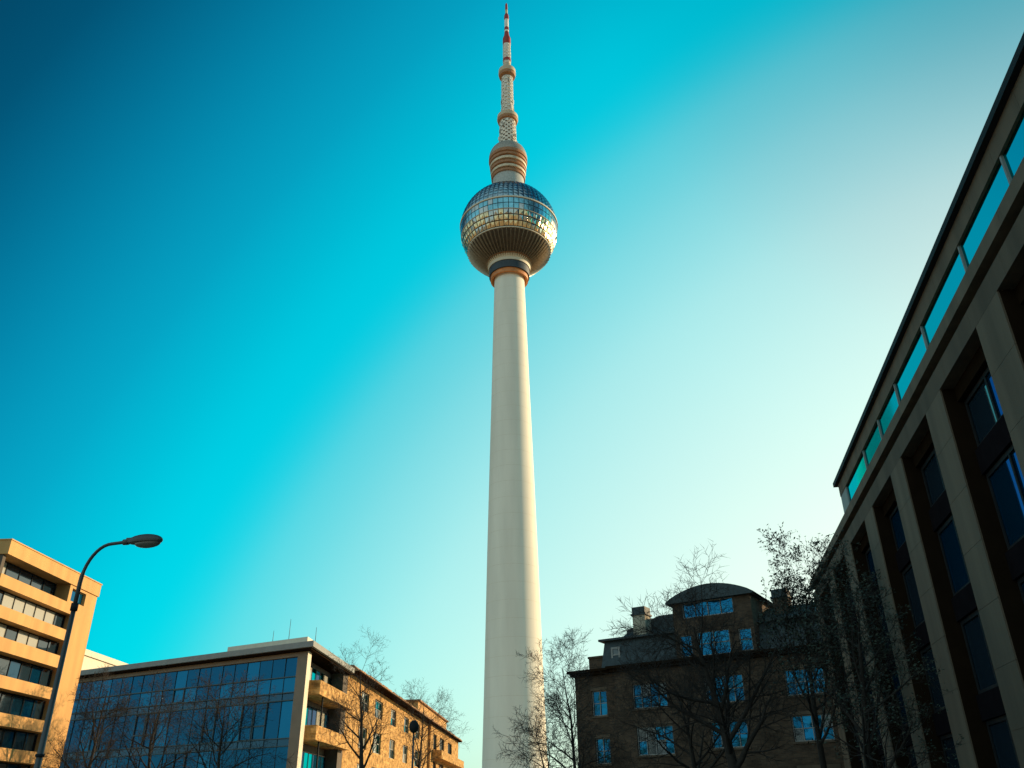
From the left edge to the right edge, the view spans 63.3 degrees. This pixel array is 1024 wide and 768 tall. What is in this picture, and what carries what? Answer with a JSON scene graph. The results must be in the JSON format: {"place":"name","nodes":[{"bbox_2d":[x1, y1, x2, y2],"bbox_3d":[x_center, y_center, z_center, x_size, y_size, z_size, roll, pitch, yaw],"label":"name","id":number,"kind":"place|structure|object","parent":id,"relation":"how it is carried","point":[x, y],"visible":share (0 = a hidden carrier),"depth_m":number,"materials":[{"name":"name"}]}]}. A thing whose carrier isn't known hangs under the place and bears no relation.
{"place":"outdoors","nodes":[
{"label":"outdoors","id":0,"kind":"place"},
{"bbox_2d":[0,538,102,767],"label":"tower block","id":1,"kind":"structure","parent":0,"point":[37,591],"depth_m":62.64,"materials":[{"name":"paint"}]},
{"bbox_2d":[0,762,30,767],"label":"window","id":2,"kind":"structure","parent":1,"relation":"in","point":[2,765],"depth_m":60.12,"materials":[{"name":"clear glass"}]},
{"bbox_2d":[0,728,37,751],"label":"window","id":3,"kind":"structure","parent":1,"relation":"in","point":[26,741],"depth_m":60.77,"materials":[{"name":"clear glass"}]},
{"bbox_2d":[0,691,45,719],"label":"window","id":4,"kind":"structure","parent":1,"relation":"in","point":[23,706],"depth_m":61.35,"materials":[{"name":"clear glass"}]},
{"bbox_2d":[0,655,52,686],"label":"window","id":5,"kind":"structure","parent":1,"relation":"in","point":[10,667],"depth_m":61.86,"materials":[{"name":"grey glass"}]},
{"bbox_2d":[2,561,56,595],"bbox_3d":[-36.941,14.866,63.020,0.091,1.350,8.145,-2,-28,3],"label":"window","id":6,"kind":"structure","parent":1,"relation":"in","point":[13,571],"depth_m":63.49,"materials":[{"name":"grey glass"}]},
{"bbox_2d":[0,622,58,654],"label":"window","id":7,"kind":"structure","parent":1,"relation":"in","point":[12,633],"depth_m":62.40,"materials":[{"name":"beige glass"}]},
{"bbox_2d":[0,589,65,627],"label":"window","id":8,"kind":"structure","parent":1,"relation":"in","point":[11,601],"depth_m":62.90,"materials":[{"name":"beige glass"}]},
{"bbox_2d":[70,590,83,604],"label":"window","id":9,"kind":"structure","parent":1,"relation":"in","point":[81,595],"depth_m":68.51,"materials":[{"name":"glass"}]},
{"bbox_2d":[81,649,126,669],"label":"pale block","id":10,"kind":"structure","parent":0,"point":[92,660],"depth_m":137.73,"materials":[{"name":"white concrete"}]},
{"bbox_2d":[61,621,354,767],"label":"office block","id":11,"kind":"structure","parent":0,"point":[301,671],"depth_m":86.57,"materials":[{"name":"glass"}]},
{"bbox_2d":[301,751,325,767],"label":"window","id":12,"kind":"structure","parent":11,"relation":"in","point":[308,761],"depth_m":86.52,"materials":[{"name":"teal glass"}]},
{"bbox_2d":[305,705,328,728],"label":"window","id":13,"kind":"structure","parent":11,"relation":"in","point":[313,715],"depth_m":88.21,"materials":[{"name":"teal glass"}]},
{"bbox_2d":[309,666,331,685],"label":"window","id":14,"kind":"structure","parent":11,"relation":"in","point":[314,673],"depth_m":90.23,"materials":[{"name":"teal glass"}]},
{"bbox_2d":[460,3,557,767],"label":"television tower","id":15,"kind":"structure","parent":0,"point":[508,226],"depth_m":303.48,"materials":[{"name":"concrete"}]},
{"bbox_2d":[0,0,1023,767],"label":"sky","id":16,"kind":"structure","parent":0,"point":[246,317],"materials":[{"name":"blue"}]},
{"bbox_2d":[567,583,844,767],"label":"brick house","id":17,"kind":"structure","parent":0,"point":[746,600],"depth_m":70.03,"materials":[{"name":"brown brick"}]},
{"bbox_2d":[590,687,608,717],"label":"window","id":18,"kind":"structure","parent":17,"relation":"in","point":[600,705],"depth_m":74.39,"materials":[{"name":"blue glass"}]},
{"bbox_2d":[594,734,612,765],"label":"window","id":19,"kind":"structure","parent":17,"relation":"in","point":[598,741],"depth_m":72.61,"materials":[{"name":"blue glass"}]},
{"bbox_2d":[611,647,619,657],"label":"dormer window","id":20,"kind":"structure","parent":17,"relation":"in","point":[617,650],"depth_m":75.57,"materials":[{"name":"grey glass"}]},
{"bbox_2d":[630,678,668,710],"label":"window","id":21,"kind":"structure","parent":17,"relation":"in","point":[634,691],"depth_m":71.91,"materials":[{"name":"blue glass"}]},
{"bbox_2d":[636,721,675,756],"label":"window","id":22,"kind":"structure","parent":17,"relation":"in","point":[658,749],"depth_m":69.90,"materials":[{"name":"blue glass"}]},
{"bbox_2d":[680,635,692,655],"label":"window","id":23,"kind":"structure","parent":17,"relation":"in","point":[683,636],"depth_m":71.61,"materials":[{"name":"blue glass"}]},
{"bbox_2d":[682,597,733,618],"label":"window","id":24,"kind":"structure","parent":17,"relation":"in","point":[729,599],"depth_m":71.48,"materials":[{"name":"blue glass"}]},
{"bbox_2d":[697,629,730,655],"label":"window","id":25,"kind":"structure","parent":17,"relation":"in","point":[724,639],"depth_m":70.22,"materials":[{"name":"blue glass"}]},
{"bbox_2d":[704,670,745,705],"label":"window","id":26,"kind":"structure","parent":17,"relation":"in","point":[733,698],"depth_m":68.21,"materials":[{"name":"blue glass"}]},
{"bbox_2d":[708,716,751,750],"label":"window","id":27,"kind":"structure","parent":17,"relation":"in","point":[743,737],"depth_m":66.60,"materials":[{"name":"blue glass"}]},
{"bbox_2d":[738,627,752,649],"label":"window","id":28,"kind":"structure","parent":17,"relation":"in","point":[749,630],"depth_m":69.03,"materials":[{"name":"blue glass"}]},
{"bbox_2d":[781,663,824,697],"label":"window","id":29,"kind":"structure","parent":17,"relation":"in","point":[803,671],"depth_m":65.73,"materials":[{"name":"blue glass"}]},
{"bbox_2d":[790,709,836,743],"bbox_3d":[23.100,26.333,63.849,3.298,2.322,0.370,-17,-32,28],"label":"window","id":30,"kind":"structure","parent":17,"relation":"in","point":[807,735],"depth_m":64.08,"materials":[{"name":"blue glass"}]},
{"bbox_2d":[797,764,841,767],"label":"window","id":31,"kind":"structure","parent":17,"relation":"in","point":[828,765],"depth_m":62.47,"materials":[{"name":"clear glass"}]},
{"bbox_2d":[809,32,1023,767],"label":"stone building","id":32,"kind":"structure","parent":0,"point":[928,482],"depth_m":31.98,"materials":[{"name":"stone"}]},
{"bbox_2d":[839,645,847,685],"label":"window","id":33,"kind":"structure","parent":32,"relation":"in","point":[839,645],"depth_m":59.54,"materials":[{"name":"black glass"}]},
{"bbox_2d":[847,580,854,608],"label":"window","id":34,"kind":"structure","parent":32,"relation":"in","point":[852,602],"depth_m":54.88,"materials":[{"name":"black glass"}]},
{"bbox_2d":[857,624,866,671],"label":"window","id":35,"kind":"structure","parent":32,"relation":"in","point":[863,658],"depth_m":53.04,"materials":[{"name":"black glass"}]},
{"bbox_2d":[865,546,876,582],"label":"window","id":36,"kind":"structure","parent":32,"relation":"in","point":[868,553],"depth_m":48.82,"materials":[{"name":"blue glass"}]},
{"bbox_2d":[868,688,880,737],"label":"window","id":37,"kind":"structure","parent":32,"relation":"in","point":[869,691],"depth_m":51.65,"materials":[{"name":"black glass"}]},
{"bbox_2d":[881,755,884,767],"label":"window","id":38,"kind":"structure","parent":32,"relation":"in","point":[883,756],"depth_m":50.34,"materials":[{"name":"black glass"}]},
{"bbox_2d":[876,599,891,651],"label":"window","id":39,"kind":"structure","parent":32,"relation":"in","point":[879,606],"depth_m":47.16,"materials":[{"name":"black glass"}]},
{"bbox_2d":[889,505,905,550],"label":"window","id":40,"kind":"structure","parent":32,"relation":"in","point":[895,520],"depth_m":42.52,"materials":[{"name":"blue glass"}]},
{"bbox_2d":[891,669,908,726],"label":"window","id":41,"kind":"structure","parent":32,"relation":"in","point":[896,679],"depth_m":45.30,"materials":[{"name":"black glass"}]},
{"bbox_2d":[906,745,917,767],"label":"window","id":42,"kind":"structure","parent":32,"relation":"in","point":[914,763],"depth_m":43.98,"materials":[{"name":"black glass"}]},
{"bbox_2d":[902,563,924,628],"bbox_3d":[19.453,9.811,39.554,0.088,2.900,4.700,-6,-28,9],"label":"window","id":43,"kind":"structure","parent":32,"relation":"in","point":[908,574],"depth_m":40.90,"materials":[{"name":"blue glass"}]},
{"bbox_2d":[841,111,1023,512],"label":"attic window frame","id":44,"kind":"structure","parent":32,"relation":"in","point":[1013,155],"depth_m":30.07,"materials":[{"name":"teal"}]},
{"bbox_2d":[921,448,944,506],"bbox_3d":[18.117,3.654,35.133,0.082,2.000,4.700,-6,-28,9],"label":"window","id":45,"kind":"structure","parent":32,"relation":"in","point":[931,472],"depth_m":36.27,"materials":[{"name":"blue glass"}]},
{"bbox_2d":[920,644,945,712],"bbox_3d":[19.495,13.220,37.765,0.089,2.880,4.700,-6,-28,9],"label":"window","id":46,"kind":"structure","parent":32,"relation":"in","point":[938,695],"depth_m":39.08,"materials":[{"name":"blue glass"}]},
{"bbox_2d":[940,733,959,767],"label":"window","id":47,"kind":"structure","parent":32,"relation":"in","point":[947,739],"depth_m":37.68,"materials":[{"name":"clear glass"}]},
{"bbox_2d":[937,515,969,596],"bbox_3d":[18.151,6.674,33.549,0.075,2.900,4.700,-6,-28,9],"label":"window","id":48,"kind":"structure","parent":32,"relation":"in","point":[954,560],"depth_m":34.65,"materials":[{"name":"blue glass"}]},
{"bbox_2d":[960,609,997,693],"bbox_3d":[18.195,10.082,31.758,0.080,2.880,4.700,-6,-28,9],"label":"window","id":49,"kind":"structure","parent":32,"relation":"in","point":[972,628],"depth_m":32.86,"materials":[{"name":"blue glass"}]},
{"bbox_2d":[964,367,1002,446],"bbox_3d":[16.821,0.516,29.126,0.081,2.000,4.700,-6,-28,9],"label":"window","id":50,"kind":"structure","parent":32,"relation":"in","point":[983,407],"depth_m":30.00,"materials":[{"name":"blue glass"}]},
{"bbox_2d":[986,715,1019,767],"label":"window","id":51,"kind":"structure","parent":32,"relation":"in","point":[1000,735],"depth_m":31.28,"materials":[{"name":"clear glass"}]},
{"bbox_2d":[986,444,1023,549],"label":"window","id":52,"kind":"structure","parent":32,"relation":"in","point":[1006,487],"depth_m":28.56,"materials":[{"name":"blue glass"}]},
{"bbox_2d":[1017,576,1023,602],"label":"window","id":53,"kind":"structure","parent":32,"relation":"in","point":[1020,581],"depth_m":28.15,"materials":[{"name":"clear glass"}]},
{"label":"ground","id":54,"kind":"structure","parent":0,"visible":0},
{"bbox_2d":[29,663,140,767],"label":"bare tree","id":55,"kind":"object","parent":54,"relation":"on","point":[97,735],"visible":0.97,"depth_m":61.24,"materials":[{"name":"brown plant"}]},
{"bbox_2d":[34,534,162,767],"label":"street lamp","id":56,"kind":"object","parent":54,"relation":"on","point":[146,540],"visible":1,"depth_m":20.31,"materials":[{"name":"metal"}]},
{"bbox_2d":[96,670,214,767],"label":"bare tree","id":57,"kind":"object","parent":54,"relation":"on","point":[155,725],"visible":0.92,"depth_m":64.88,"materials":[{"name":"brown plant"}]},
{"bbox_2d":[161,668,294,767],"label":"bare tree","id":58,"kind":"object","parent":54,"relation":"on","point":[221,739],"visible":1,"depth_m":51.38,"materials":[{"name":"brown plant"}]},
{"bbox_2d":[312,624,404,767],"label":"bare tree","id":59,"kind":"object","parent":54,"relation":"on","point":[360,738],"visible":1,"depth_m":70.99,"materials":[{"name":"brown plant"}]},
{"bbox_2d":[341,665,463,767],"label":"apartment block","id":60,"kind":"structure","parent":54,"relation":"on","point":[392,754],"depth_m":120.43,"materials":[{"name":"brick"}]},
{"bbox_2d":[358,728,365,747],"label":"window","id":61,"kind":"structure","parent":60,"relation":"in","point":[364,731],"depth_m":104.34,"materials":[{"name":"grey glass"}]},
{"bbox_2d":[362,692,367,711],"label":"window","id":62,"kind":"structure","parent":60,"relation":"in","point":[363,693],"depth_m":106.17,"materials":[{"name":"grey glass"}]},
{"bbox_2d":[372,733,379,753],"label":"window","id":63,"kind":"structure","parent":60,"relation":"in","point":[376,751],"depth_m":111.18,"materials":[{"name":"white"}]},
{"bbox_2d":[374,699,381,719],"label":"window","id":64,"kind":"structure","parent":60,"relation":"in","point":[378,704],"depth_m":112.87,"materials":[{"name":"teal"}]},
{"bbox_2d":[389,739,393,758],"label":"window","id":65,"kind":"structure","parent":60,"relation":"in","point":[391,743],"depth_m":120.14,"materials":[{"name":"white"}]},
{"bbox_2d":[390,709,394,725],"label":"window","id":66,"kind":"structure","parent":60,"relation":"in","point":[392,714],"depth_m":122.06,"materials":[{"name":"grey glass"}]},
{"bbox_2d":[402,745,406,762],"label":"window","id":67,"kind":"structure","parent":60,"relation":"in","point":[404,747],"depth_m":129.38,"materials":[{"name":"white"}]},
{"bbox_2d":[404,717,407,732],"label":"window","id":68,"kind":"structure","parent":60,"relation":"in","point":[405,725],"depth_m":131.32,"materials":[{"name":"grey glass"}]},
{"bbox_2d":[409,720,418,767],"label":"globe lamp","id":69,"kind":"object","parent":54,"relation":"on","point":[413,726],"visible":1,"depth_m":55.09,"materials":[{"name":"metal"}]},
{"bbox_2d":[389,678,472,767],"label":"bare tree","id":70,"kind":"object","parent":54,"relation":"on","point":[420,756],"visible":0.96,"depth_m":81.00,"materials":[{"name":"brown plant"}]},
{"label":"road","id":71,"kind":"structure","parent":0,"visible":0},
{"bbox_2d":[496,628,635,767],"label":"bare tree","id":72,"kind":"object","parent":71,"relation":"on","point":[554,698],"visible":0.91,"depth_m":46.69,"materials":[{"name":"brown plant"}]},
{"bbox_2d":[586,612,762,767],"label":"bare tree","id":73,"kind":"object","parent":71,"relation":"on","point":[694,763],"visible":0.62,"depth_m":39.00,"materials":[{"name":"brown plant"}]},
{"bbox_2d":[596,539,810,767],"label":"bare tree","id":74,"kind":"object","parent":71,"relation":"on","point":[724,724],"visible":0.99,"depth_m":36.25,"materials":[{"name":"brown plant"}]},
{"bbox_2d":[753,521,896,767],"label":"leafy tree","id":75,"kind":"object","parent":71,"relation":"on","point":[813,710],"visible":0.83,"depth_m":43.47,"materials":[{"name":"brown plant"}]},
{"bbox_2d":[786,567,965,767],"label":"leafy tree","id":76,"kind":"object","parent":71,"relation":"on","point":[865,745],"visible":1,"depth_m":27.58,"materials":[{"name":"brown plant"}]},
{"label":"pavement","id":77,"kind":"structure","parent":0,"visible":0},
{"bbox_2d":[493,690,586,767],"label":"bare tree","id":78,"kind":"object","parent":77,"relation":"on","point":[538,743],"visible":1,"depth_m":42.02,"materials":[{"name":"brown plant"}]}
]}

